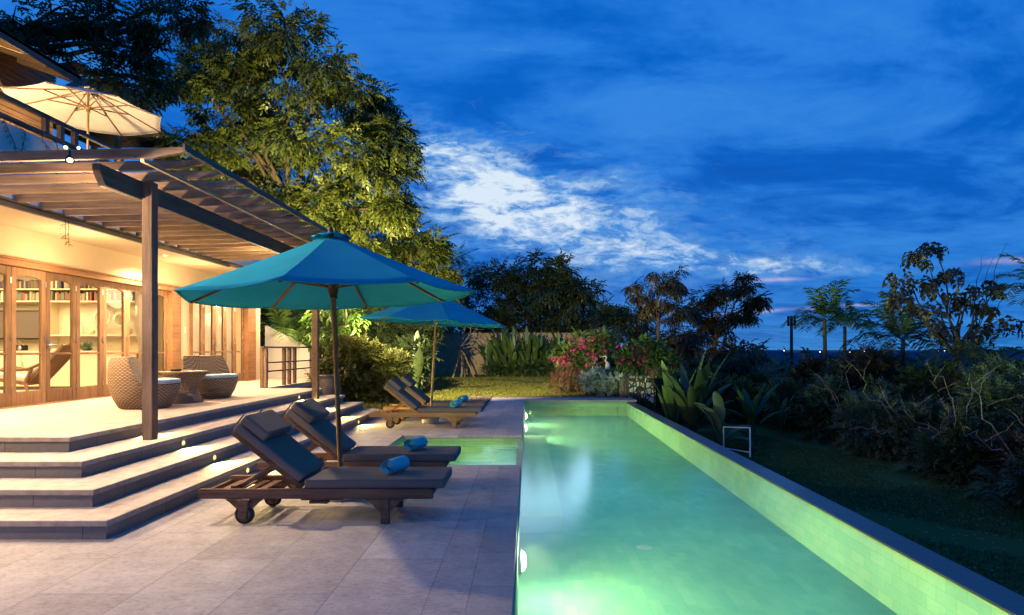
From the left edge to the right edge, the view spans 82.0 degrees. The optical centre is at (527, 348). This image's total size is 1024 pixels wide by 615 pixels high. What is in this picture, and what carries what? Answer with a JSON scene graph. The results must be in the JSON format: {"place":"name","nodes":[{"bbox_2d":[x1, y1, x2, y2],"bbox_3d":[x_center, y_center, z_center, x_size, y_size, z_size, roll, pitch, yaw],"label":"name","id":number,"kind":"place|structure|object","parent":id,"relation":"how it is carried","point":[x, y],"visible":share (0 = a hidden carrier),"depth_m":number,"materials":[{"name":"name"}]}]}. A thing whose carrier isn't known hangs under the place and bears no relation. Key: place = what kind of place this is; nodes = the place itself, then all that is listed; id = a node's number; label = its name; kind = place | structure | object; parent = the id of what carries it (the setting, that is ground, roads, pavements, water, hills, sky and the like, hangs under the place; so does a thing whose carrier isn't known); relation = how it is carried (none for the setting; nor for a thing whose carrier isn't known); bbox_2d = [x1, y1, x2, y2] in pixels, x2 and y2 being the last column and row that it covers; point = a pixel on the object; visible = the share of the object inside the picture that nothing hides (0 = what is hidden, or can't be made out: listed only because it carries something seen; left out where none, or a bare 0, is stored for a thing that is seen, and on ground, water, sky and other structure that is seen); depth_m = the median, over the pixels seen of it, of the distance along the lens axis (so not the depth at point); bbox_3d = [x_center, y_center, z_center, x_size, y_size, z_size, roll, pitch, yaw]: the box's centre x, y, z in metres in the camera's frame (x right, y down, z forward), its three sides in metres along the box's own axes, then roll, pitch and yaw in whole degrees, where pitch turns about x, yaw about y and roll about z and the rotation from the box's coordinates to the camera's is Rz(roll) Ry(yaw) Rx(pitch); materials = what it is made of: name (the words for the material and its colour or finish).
{"place":"outdoors","nodes":[
{"label":"outdoors","id":0,"kind":"place"},
{"bbox_2d":[344,372,622,410],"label":"lawn","id":1,"kind":"structure","parent":0,"point":[457,375],"depth_m":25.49,"materials":[{"name":"green plant"}]},
{"bbox_2d":[148,0,429,260],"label":"shade tree","id":2,"kind":"object","parent":1,"relation":"on","point":[370,120],"visible":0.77,"depth_m":23.31,"materials":[{"name":"green plant"}]},
{"bbox_2d":[260,308,325,343],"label":"palm tree","id":3,"kind":"object","parent":1,"relation":"on","point":[280,324],"visible":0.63,"depth_m":18.41,"materials":[{"name":"green plant"}]},
{"bbox_2d":[260,308,360,364],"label":"bush","id":4,"kind":"object","parent":1,"relation":"on","point":[264,311],"visible":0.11,"depth_m":19.53,"materials":[{"name":"green plant"}]},
{"bbox_2d":[296,308,379,352],"bbox_3d":[-5.678,-0.171,17.347,2.566,3.411,1.892,0,0,0],"label":"frangipani tree","id":5,"kind":"object","parent":1,"relation":"on","point":[352,321],"visible":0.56,"depth_m":17.34,"materials":[{"name":"green plant"}]},
{"bbox_2d":[304,331,416,403],"bbox_3d":[-4.700,1.364,16.628,3.052,3.791,2.178,0,0,-20],"label":"amber bush","id":6,"kind":"object","parent":1,"relation":"on","point":[368,369],"visible":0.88,"depth_m":16.19,"materials":[{"name":"green plant"}]},
{"bbox_2d":[351,307,447,384],"bbox_3d":[-5.863,-0.541,24.126,5.434,4.222,3.030,0,0,0],"label":"bush","id":7,"kind":"object","parent":1,"relation":"on","point":[385,332],"visible":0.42,"depth_m":23.44,"materials":[{"name":"green plant"}]},
{"bbox_2d":[348,220,465,378],"bbox_3d":[-6.903,-2.503,28.880,8.425,8.308,5.832,0,0,0],"label":"garden tree","id":8,"kind":"object","parent":1,"relation":"on","point":[432,255],"visible":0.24,"depth_m":27.98,"materials":[{"name":"green plant"}]},
{"bbox_2d":[384,332,442,391],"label":"bush","id":9,"kind":"object","parent":1,"relation":"on","point":[403,345],"visible":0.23,"depth_m":19.15,"materials":[{"name":"green plant"}]},
{"bbox_2d":[410,331,424,388],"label":"paradise plant","id":10,"kind":"object","parent":1,"relation":"on","point":[418,362],"visible":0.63,"depth_m":18.83,"materials":[{"name":"green plant"}]},
{"bbox_2d":[439,327,490,376],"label":"bare tree","id":11,"kind":"object","parent":1,"relation":"on","point":[461,351],"visible":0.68,"depth_m":30.96,"materials":[{"name":"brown plant"}]},
{"bbox_2d":[430,333,595,373],"bbox_3d":[-0.976,0.301,34.535,9.968,2.499,0.190,0,0,0],"label":"bamboo fence","id":12,"kind":"object","parent":1,"relation":"on","point":[440,366],"visible":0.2,"depth_m":34.48,"materials":[{"name":"brown wood"}]},
{"bbox_2d":[479,358,583,376],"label":"hedge","id":13,"kind":"object","parent":1,"relation":"on","point":[521,372],"visible":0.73,"depth_m":31.49,"materials":[{"name":"green plant"}]},
{"bbox_2d":[468,395,627,408],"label":"pebbles","id":14,"kind":"object","parent":1,"relation":"on","point":[487,399],"visible":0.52,"depth_m":18.12,"materials":[{"name":"grey gravel"}]},
{"bbox_2d":[547,360,586,393],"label":"russet shrub","id":15,"kind":"object","parent":1,"relation":"on","point":[564,383],"visible":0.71,"depth_m":19.72,"materials":[{"name":"brown plant"}]},
{"bbox_2d":[544,325,617,390],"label":"bougainvillea","id":16,"kind":"object","parent":1,"relation":"on","point":[595,346],"visible":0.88,"depth_m":20.29,"materials":[{"name":"green plant"}]},
{"bbox_2d":[575,365,627,395],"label":"silver shrub","id":17,"kind":"object","parent":1,"relation":"on","point":[610,384],"visible":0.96,"depth_m":18.51,"materials":[{"name":"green plant"}]},
{"bbox_2d":[0,0,1023,351],"label":"sky","id":18,"kind":"structure","parent":0,"point":[795,145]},
{"bbox_2d":[524,403,650,416],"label":"end wall","id":19,"kind":"structure","parent":0,"point":[597,409],"depth_m":15.50,"materials":[{"name":"green tile"}]},
{"bbox_2d":[333,361,906,419],"bbox_3d":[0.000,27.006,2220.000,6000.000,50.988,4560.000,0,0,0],"label":"ground","id":20,"kind":"structure","parent":0,"point":[650,406],"depth_m":18.14,"materials":[{"name":"green plant"}]},
{"bbox_2d":[0,0,222,116],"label":"overhanging tree","id":21,"kind":"object","parent":20,"relation":"on","point":[41,35],"visible":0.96,"depth_m":16.76,"materials":[{"name":"green plant"}]},
{"bbox_2d":[53,78,176,170],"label":"tree","id":22,"kind":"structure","parent":20,"relation":"on","point":[129,141],"depth_m":23.32,"materials":[{"name":"green plant"}]},
{"bbox_2d":[450,240,488,355],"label":"feathery tree","id":23,"kind":"object","parent":20,"relation":"on","point":[459,264],"visible":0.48,"depth_m":41.75,"materials":[{"name":"green plant"}]},
{"bbox_2d":[402,402,626,461],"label":"pool end wall","id":24,"kind":"structure","parent":20,"relation":"on","point":[478,449],"depth_m":10.21,"materials":[{"name":"tile"}]},
{"bbox_2d":[458,246,622,350],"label":"background tree","id":25,"kind":"object","parent":20,"relation":"on","point":[567,296],"visible":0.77,"depth_m":46.42,"materials":[{"name":"green plant"}]},
{"bbox_2d":[584,293,715,369],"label":"background tree","id":26,"kind":"object","parent":20,"relation":"on","point":[622,316],"visible":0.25,"depth_m":40.64,"materials":[{"name":"green plant"}]},
{"bbox_2d":[620,265,694,385],"bbox_3d":[5.983,-0.662,26.951,3.419,6.441,2.539,0,0,0],"label":"slender tree","id":27,"kind":"object","parent":20,"relation":"on","point":[674,289],"visible":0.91,"depth_m":26.87,"materials":[{"name":"green plant"}]},
{"bbox_2d":[392,402,1009,614],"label":"pool side wall","id":28,"kind":"structure","parent":20,"relation":"on","point":[895,581],"depth_m":5.48,"materials":[{"name":"tile"}]},
{"bbox_2d":[627,403,1023,614],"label":"infinity edge","id":29,"kind":"object","parent":28,"relation":"on","point":[1010,602],"visible":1,"depth_m":4.96,"materials":[{"name":"stone"}]},
{"bbox_2d":[656,300,772,380],"bbox_3d":[7.170,0.294,23.099,4.926,4.493,2.603,0,0,0],"label":"young tree","id":30,"kind":"object","parent":20,"relation":"on","point":[687,345],"visible":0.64,"depth_m":22.94,"materials":[{"name":"green plant"}]},
{"bbox_2d":[663,270,774,376],"bbox_3d":[9.334,-0.677,28.988,5.384,6.508,3.678,0,0,0],"label":"leaning tree","id":31,"kind":"object","parent":20,"relation":"on","point":[715,298],"visible":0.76,"depth_m":28.50,"materials":[{"name":"green plant"}]},
{"bbox_2d":[814,293,883,356],"bbox_3d":[11.998,0.179,21.931,2.457,4.681,2.700,0,0,0],"label":"palm tree","id":32,"kind":"object","parent":20,"relation":"on","point":[856,318],"visible":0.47,"depth_m":21.79,"materials":[{"name":"green plant"}]},
{"bbox_2d":[684,335,1023,393],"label":"distant wood","id":33,"kind":"object","parent":20,"relation":"on","point":[776,372],"visible":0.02,"depth_m":69.94,"materials":[{"name":"green plant"}]},
{"bbox_2d":[448,416,897,614],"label":"pool floor","id":34,"kind":"structure","parent":0,"point":[718,548],"depth_m":6.15,"materials":[{"name":"tile"}]},
{"bbox_2d":[493,449,516,464],"bbox_3d":[-0.339,2.020,8.900,0.362,0.560,2.624,0,0,0],"label":"pool bench","id":35,"kind":"object","parent":34,"relation":"on","point":[505,456],"visible":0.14,"depth_m":9.42,"materials":[{"name":"tile"}]},
{"bbox_2d":[521,516,561,532],"bbox_3d":[0.158,2.291,9.605,0.465,0.818,5.990,0,0,0],"label":"pool ledge","id":36,"kind":"object","parent":34,"relation":"on","point":[541,524],"visible":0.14,"depth_m":6.61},
{"bbox_2d":[521,436,562,515],"bbox_3d":[0.163,1.870,9.600,0.475,0.020,6.000,0,0,0],"label":"pool ledge top","id":37,"kind":"object","parent":36,"relation":"on","point":[539,495],"visible":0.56,"depth_m":8.19,"materials":[{"name":"tile"}]},
{"bbox_2d":[465,349,1023,367],"bbox_3d":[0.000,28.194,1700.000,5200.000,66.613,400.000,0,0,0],"label":"distant hills","id":38,"kind":"structure","parent":0,"point":[781,356],"depth_m":1548.28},
{"bbox_2d":[679,418,1023,596],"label":"lawn","id":39,"kind":"structure","parent":0,"point":[898,524],"depth_m":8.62,"materials":[{"name":"green plant"}]},
{"bbox_2d":[618,375,656,403],"bbox_3d":[3.425,1.670,18.580,1.130,1.660,0.920,0,0,0],"label":"mosaic planter","id":40,"kind":"object","parent":39,"relation":"on","point":[648,388],"visible":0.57,"depth_m":18.16,"materials":[{"name":"white stone"}]},
{"bbox_2d":[611,332,684,418],"bbox_3d":[3.656,1.363,18.014,2.284,3.784,1.326,0,0,0],"label":"bougainvillea","id":41,"kind":"object","parent":40,"relation":"in","point":[627,357],"visible":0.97,"depth_m":17.80,"materials":[{"name":"green plant"}]},
{"bbox_2d":[653,360,695,422],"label":"banana plant","id":42,"kind":"object","parent":39,"relation":"on","point":[671,410],"visible":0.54,"depth_m":16.43,"materials":[{"name":"green plant"}]},
{"bbox_2d":[653,348,760,435],"bbox_3d":[4.746,1.279,15.679,2.554,2.607,2.600,0,0,-35],"label":"banana plant","id":43,"kind":"object","parent":39,"relation":"on","point":[686,395],"visible":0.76,"depth_m":15.42,"materials":[{"name":"green plant"}]},
{"bbox_2d":[655,363,759,424],"bbox_3d":[6.059,1.837,20.052,4.759,3.065,2.316,0,0,0],"label":"bush","id":44,"kind":"object","parent":39,"relation":"on","point":[730,417],"visible":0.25,"depth_m":19.57,"materials":[{"name":"green plant"}]},
{"bbox_2d":[694,391,763,453],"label":"banana plant","id":45,"kind":"object","parent":39,"relation":"on","point":[716,416],"visible":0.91,"depth_m":14.07,"materials":[{"name":"green plant"}]},
{"bbox_2d":[728,383,786,437],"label":"banana plant","id":46,"kind":"object","parent":39,"relation":"on","point":[750,410],"visible":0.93,"depth_m":16.36,"materials":[{"name":"green plant"}]},
{"bbox_2d":[732,378,792,425],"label":"shrub","id":47,"kind":"object","parent":39,"relation":"on","point":[766,422],"visible":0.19,"depth_m":19.28,"materials":[{"name":"green plant"}]},
{"bbox_2d":[751,391,794,433],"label":"banana plant","id":48,"kind":"object","parent":39,"relation":"on","point":[781,418],"visible":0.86,"depth_m":17.11,"materials":[{"name":"green plant"}]},
{"bbox_2d":[758,376,816,432],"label":"shrub","id":49,"kind":"object","parent":39,"relation":"on","point":[790,386],"visible":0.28,"depth_m":17.85,"materials":[{"name":"green plant"}]},
{"bbox_2d":[781,351,840,425],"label":"shrub","id":50,"kind":"object","parent":39,"relation":"on","point":[804,366],"visible":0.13,"depth_m":19.05,"materials":[{"name":"green plant"}]},
{"bbox_2d":[783,374,867,443],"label":"shrub","id":51,"kind":"object","parent":39,"relation":"on","point":[811,406],"visible":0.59,"depth_m":15.57,"materials":[{"name":"green plant"}]},
{"bbox_2d":[780,279,874,365],"bbox_3d":[10.117,0.055,20.209,2.839,4.934,2.495,0,0,0],"label":"palm tree","id":52,"kind":"object","parent":39,"relation":"on","point":[830,308],"visible":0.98,"depth_m":19.95,"materials":[{"name":"green plant"}]},
{"bbox_2d":[806,352,884,412],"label":"shrub","id":53,"kind":"object","parent":39,"relation":"on","point":[831,370],"visible":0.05,"depth_m":17.70,"materials":[{"name":"green plant"}]},
{"bbox_2d":[831,341,913,398],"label":"shrub","id":54,"kind":"object","parent":39,"relation":"on","point":[887,364],"visible":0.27,"depth_m":16.13,"materials":[{"name":"green plant"}]},
{"bbox_2d":[842,372,924,444],"bbox_3d":[9.124,1.819,15.062,2.493,2.450,2.252,0,0,0],"label":"shrub","id":55,"kind":"object","parent":39,"relation":"on","point":[884,385],"visible":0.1,"depth_m":14.69,"materials":[{"name":"green plant"}]},
{"bbox_2d":[829,389,950,461],"bbox_3d":[8.479,1.965,13.526,2.941,2.089,1.799,0,0,15],"label":"shrub","id":56,"kind":"object","parent":39,"relation":"on","point":[879,426],"visible":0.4,"depth_m":13.37,"materials":[{"name":"green plant"}]},
{"bbox_2d":[839,290,961,369],"bbox_3d":[11.376,0.322,18.033,2.963,4.396,3.210,0,0,-33],"label":"palm tree","id":57,"kind":"object","parent":39,"relation":"on","point":[907,325],"visible":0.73,"depth_m":17.87,"materials":[{"name":"green plant"}]},
{"bbox_2d":[870,356,961,411],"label":"shrub","id":58,"kind":"object","parent":39,"relation":"on","point":[919,378],"visible":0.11,"depth_m":14.78,"materials":[{"name":"green plant"}]},
{"bbox_2d":[829,241,1023,446],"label":"open tree","id":59,"kind":"object","parent":39,"relation":"on","point":[958,304],"visible":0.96,"depth_m":14.96,"materials":[{"name":"green plant"}]},
{"bbox_2d":[883,401,970,470],"bbox_3d":[8.677,2.023,12.323,2.138,1.784,1.762,0,0,0],"label":"shrub","id":60,"kind":"object","parent":39,"relation":"on","point":[925,414],"visible":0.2,"depth_m":12.33,"materials":[{"name":"green plant"}]},
{"bbox_2d":[915,362,973,414],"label":"shrub","id":61,"kind":"object","parent":39,"relation":"on","point":[948,378],"visible":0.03,"depth_m":13.56,"materials":[{"name":"green plant"}]},
{"bbox_2d":[901,406,1023,487],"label":"shrub","id":62,"kind":"object","parent":39,"relation":"on","point":[957,464],"visible":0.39,"depth_m":10.85,"materials":[{"name":"green plant"}]},
{"bbox_2d":[937,323,1023,369],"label":"palm tree","id":63,"kind":"object","parent":39,"relation":"on","point":[973,353],"visible":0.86,"depth_m":13.89,"materials":[{"name":"green plant"}]},
{"bbox_2d":[941,350,1023,422],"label":"shrub","id":64,"kind":"object","parent":39,"relation":"on","point":[973,370],"visible":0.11,"depth_m":12.31,"materials":[{"name":"green plant"}]},
{"bbox_2d":[949,355,1023,433],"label":"shrub","id":65,"kind":"object","parent":39,"relation":"on","point":[1013,405],"visible":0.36,"depth_m":11.31,"materials":[{"name":"green plant"}]},
{"bbox_2d":[955,361,1023,493],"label":"bare shrub","id":66,"kind":"object","parent":39,"relation":"on","point":[991,424],"visible":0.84,"depth_m":9.45,"materials":[{"name":"brown plant"}]},
{"bbox_2d":[958,463,1022,509],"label":"fern","id":67,"kind":"object","parent":39,"relation":"on","point":[986,485],"visible":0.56,"depth_m":9.63,"materials":[{"name":"green plant"}]},
{"bbox_2d":[965,425,1023,498],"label":"shrub","id":68,"kind":"object","parent":39,"relation":"on","point":[1011,444],"visible":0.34,"depth_m":10.10,"materials":[{"name":"green plant"}]},
{"bbox_2d":[974,253,1023,306],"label":"palm tree","id":69,"kind":"object","parent":39,"relation":"on","point":[1012,287],"visible":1,"depth_m":13.31,"materials":[{"name":"green plant"}]},
{"bbox_2d":[993,448,1023,511],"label":"shrub","id":70,"kind":"object","parent":39,"relation":"on","point":[1015,478],"visible":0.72,"depth_m":8.87,"materials":[{"name":"green plant"}]},
{"bbox_2d":[999,433,1023,500],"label":"shrub","id":71,"kind":"object","parent":39,"relation":"on","point":[1021,468],"visible":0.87,"depth_m":8.77,"materials":[{"name":"green plant"}]},
{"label":"deck foundation","id":72,"kind":"structure","parent":0,"visible":0},
{"bbox_2d":[0,400,514,614],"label":"pool deck","id":73,"kind":"structure","parent":72,"relation":"on","point":[196,556],"depth_m":4.23,"materials":[{"name":"stone"}]},
{"bbox_2d":[0,388,377,538],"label":"stone steps","id":74,"kind":"structure","parent":73,"relation":"on","point":[105,481],"depth_m":5.89,"materials":[{"name":"stone"}]},
{"bbox_2d":[0,374,321,431],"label":"terrace floor","id":75,"kind":"structure","parent":74,"relation":"on","point":[62,416],"depth_m":8.29,"materials":[{"name":"beige tile"}]},
{"bbox_2d":[0,27,259,408],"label":"house","id":76,"kind":"structure","parent":75,"relation":"on","point":[100,257],"depth_m":10.86,"materials":[{"name":"beige paint"}]},
{"bbox_2d":[0,265,11,407],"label":"door","id":77,"kind":"structure","parent":76,"relation":"in","point":[5,397],"depth_m":8.80,"materials":[{"name":"brown wood"}]},
{"bbox_2d":[11,267,45,405],"bbox_3d":[-7.802,-0.185,9.200,0.056,2.110,0.634,0,0,0],"label":"door","id":78,"kind":"structure","parent":76,"relation":"in","point":[34,396],"depth_m":9.26,"materials":[{"name":"brown wood"}]},
{"bbox_2d":[0,344,82,390],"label":"planter chair","id":79,"kind":"object","parent":76,"relation":"on","point":[57,364],"visible":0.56,"depth_m":10.98,"materials":[{"name":"brown wood"}]},
{"bbox_2d":[46,272,76,401],"bbox_3d":[-7.772,-0.185,9.840,0.115,2.110,0.634,0,0,0],"label":"door","id":80,"kind":"structure","parent":76,"relation":"in","point":[58,394],"depth_m":9.90,"materials":[{"name":"brown wood"}]},
{"bbox_2d":[0,92,123,161],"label":"balcony railing","id":81,"kind":"object","parent":76,"relation":"on","point":[61,127],"visible":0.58,"depth_m":10.98,"materials":[{"name":"brown wood"}]},
{"bbox_2d":[0,289,138,389],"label":"wall cabinet","id":82,"kind":"object","parent":76,"relation":"attached to","point":[88,372],"depth_m":12.50,"materials":[{"name":"wood"}]},
{"bbox_2d":[0,310,38,350],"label":"television","id":83,"kind":"object","parent":82,"relation":"on","point":[27,324],"visible":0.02,"depth_m":12.69,"materials":[{"name":"metal"}]},
{"bbox_2d":[0,81,161,148],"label":"umbrella","id":84,"kind":"object","parent":76,"relation":"on","point":[87,108],"visible":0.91,"depth_m":13.65,"materials":[{"name":"beige fabric"}]},
{"bbox_2d":[76,277,102,398],"bbox_3d":[-7.802,-0.185,10.480,0.056,2.110,0.634,0,0,0],"label":"door","id":85,"kind":"structure","parent":76,"relation":"in","point":[93,390],"depth_m":10.57,"materials":[{"name":"brown wood"}]},
{"bbox_2d":[103,281,126,395],"bbox_3d":[-7.802,-0.185,11.120,0.056,2.110,0.634,0,0,0],"label":"door","id":86,"kind":"structure","parent":76,"relation":"in","point":[106,285],"depth_m":11.16,"materials":[{"name":"brown wood"}]},
{"bbox_2d":[135,292,141,367],"bbox_3d":[-8.030,-0.190,12.335,0.070,2.060,0.570,0,0,0],"label":"curtain","id":87,"kind":"object","parent":76,"relation":"hanging from","point":[138,313],"visible":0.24,"depth_m":12.16,"materials":[{"name":"fabric"}]},
{"bbox_2d":[158,290,166,370],"bbox_3d":[-7.805,-0.185,12.400,0.050,2.110,0.634,0,0,0],"label":"door","id":88,"kind":"structure","parent":76,"relation":"in","point":[161,293],"depth_m":12.64,"materials":[{"name":"brown wood"}]},
{"bbox_2d":[193,303,230,372],"bbox_3d":[-8.030,-0.190,14.880,0.070,2.060,2.640,0,0,0],"label":"curtain","id":89,"kind":"object","parent":76,"relation":"hanging from","point":[207,327],"visible":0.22,"depth_m":14.88,"materials":[{"name":"fabric"}]},
{"bbox_2d":[225,307,234,372],"bbox_3d":[-7.802,-0.185,15.405,0.056,2.110,0.504,0,0,0],"label":"door","id":90,"kind":"structure","parent":76,"relation":"in","point":[232,351],"depth_m":15.57,"materials":[{"name":"brown wood"}]},
{"bbox_2d":[107,357,180,409],"bbox_3d":[-5.726,0.502,8.817,0.927,0.762,0.930,0,0,-26],"label":"wicker chair","id":91,"kind":"object","parent":75,"relation":"on","point":[124,378],"visible":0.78,"depth_m":8.44,"materials":[{"name":"beige wicker"}]},
{"bbox_2d":[158,370,207,403],"bbox_3d":[-5.680,0.625,9.720,0.724,0.517,0.724,0,0,0],"label":"wicker table","id":92,"kind":"object","parent":75,"relation":"on","point":[188,392],"visible":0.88,"depth_m":9.54,"materials":[{"name":"brown wicker"}]},
{"bbox_2d":[180,355,237,398],"bbox_3d":[-5.726,0.502,10.623,0.927,0.762,0.930,0,0,22],"label":"wicker chair","id":93,"kind":"object","parent":75,"relation":"on","point":[219,380],"visible":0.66,"depth_m":10.45,"materials":[{"name":"brown wicker"}]},
{"bbox_2d":[265,326,310,377],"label":"stair wall","id":94,"kind":"structure","parent":75,"relation":"on","point":[274,354],"depth_m":17.90,"materials":[{"name":"white paint"}]},
{"bbox_2d":[260,346,330,387],"bbox_3d":[-5.657,0.414,15.100,0.715,0.938,3.800,0,0,0],"label":"terrace railing","id":95,"kind":"object","parent":75,"relation":"on","point":[264,362],"visible":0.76,"depth_m":14.36,"materials":[{"name":"brown wood"}]},
{"bbox_2d":[0,144,327,439],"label":"pergola","id":96,"kind":"object","parent":74,"relation":"on","point":[184,210],"visible":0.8,"depth_m":7.14,"materials":[{"name":"brown wood"}]},
{"bbox_2d":[174,225,475,501],"bbox_3d":[-1.954,0.130,5.930,2.653,2.740,2.655,0,0,-24],"label":"umbrella","id":97,"kind":"object","parent":73,"relation":"on","point":[331,270],"visible":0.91,"depth_m":5.83,"materials":[{"name":"teal fabric"}]},
{"bbox_2d":[198,409,451,523],"bbox_3d":[-1.768,1.034,5.326,2.105,0.933,0.632,0,0,0],"label":"sun lounger","id":98,"kind":"object","parent":73,"relation":"on","point":[267,439],"visible":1,"depth_m":5.07,"materials":[{"name":"brown wood"}]},
{"bbox_2d":[380,455,409,474],"bbox_3d":[-1.194,1.051,5.332,0.145,0.127,0.262,0,0,22],"label":"rolled towel","id":99,"kind":"object","parent":98,"relation":"on","point":[394,465],"visible":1,"depth_m":5.24,"materials":[{"name":"blue fabric"}]},
{"bbox_2d":[257,399,460,487],"bbox_3d":[-1.817,1.034,6.536,2.105,0.933,0.632,0,0,0],"label":"sun lounger","id":100,"kind":"object","parent":73,"relation":"on","point":[308,419],"visible":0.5,"depth_m":6.30,"materials":[{"name":"grey fabric"}]},
{"bbox_2d":[369,378,482,427],"bbox_3d":[-1.923,1.034,11.366,2.105,0.933,0.632,0,0,0],"label":"sun lounger","id":101,"kind":"object","parent":73,"relation":"on","point":[395,387],"visible":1,"depth_m":11.10,"materials":[{"name":"brown wood"}]},
{"bbox_2d":[359,301,506,423],"bbox_3d":[-1.852,0.135,11.900,2.844,2.730,2.847,0,0,0],"label":"umbrella","id":102,"kind":"object","parent":73,"relation":"on","point":[450,313],"visible":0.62,"depth_m":11.26,"materials":[{"name":"teal fabric"}]},
{"bbox_2d":[383,375,485,420],"bbox_3d":[-1.938,1.034,12.496,2.105,0.933,0.632,0,0,0],"label":"sun lounger","id":103,"kind":"object","parent":73,"relation":"on","point":[414,391],"visible":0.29,"depth_m":12.24,"materials":[{"name":"brown wood"}]},
{"bbox_2d":[465,398,636,614],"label":"pool coping","id":104,"kind":"object","parent":72,"relation":"on","point":[492,590],"visible":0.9,"depth_m":4.61,"materials":[{"name":"stone"}]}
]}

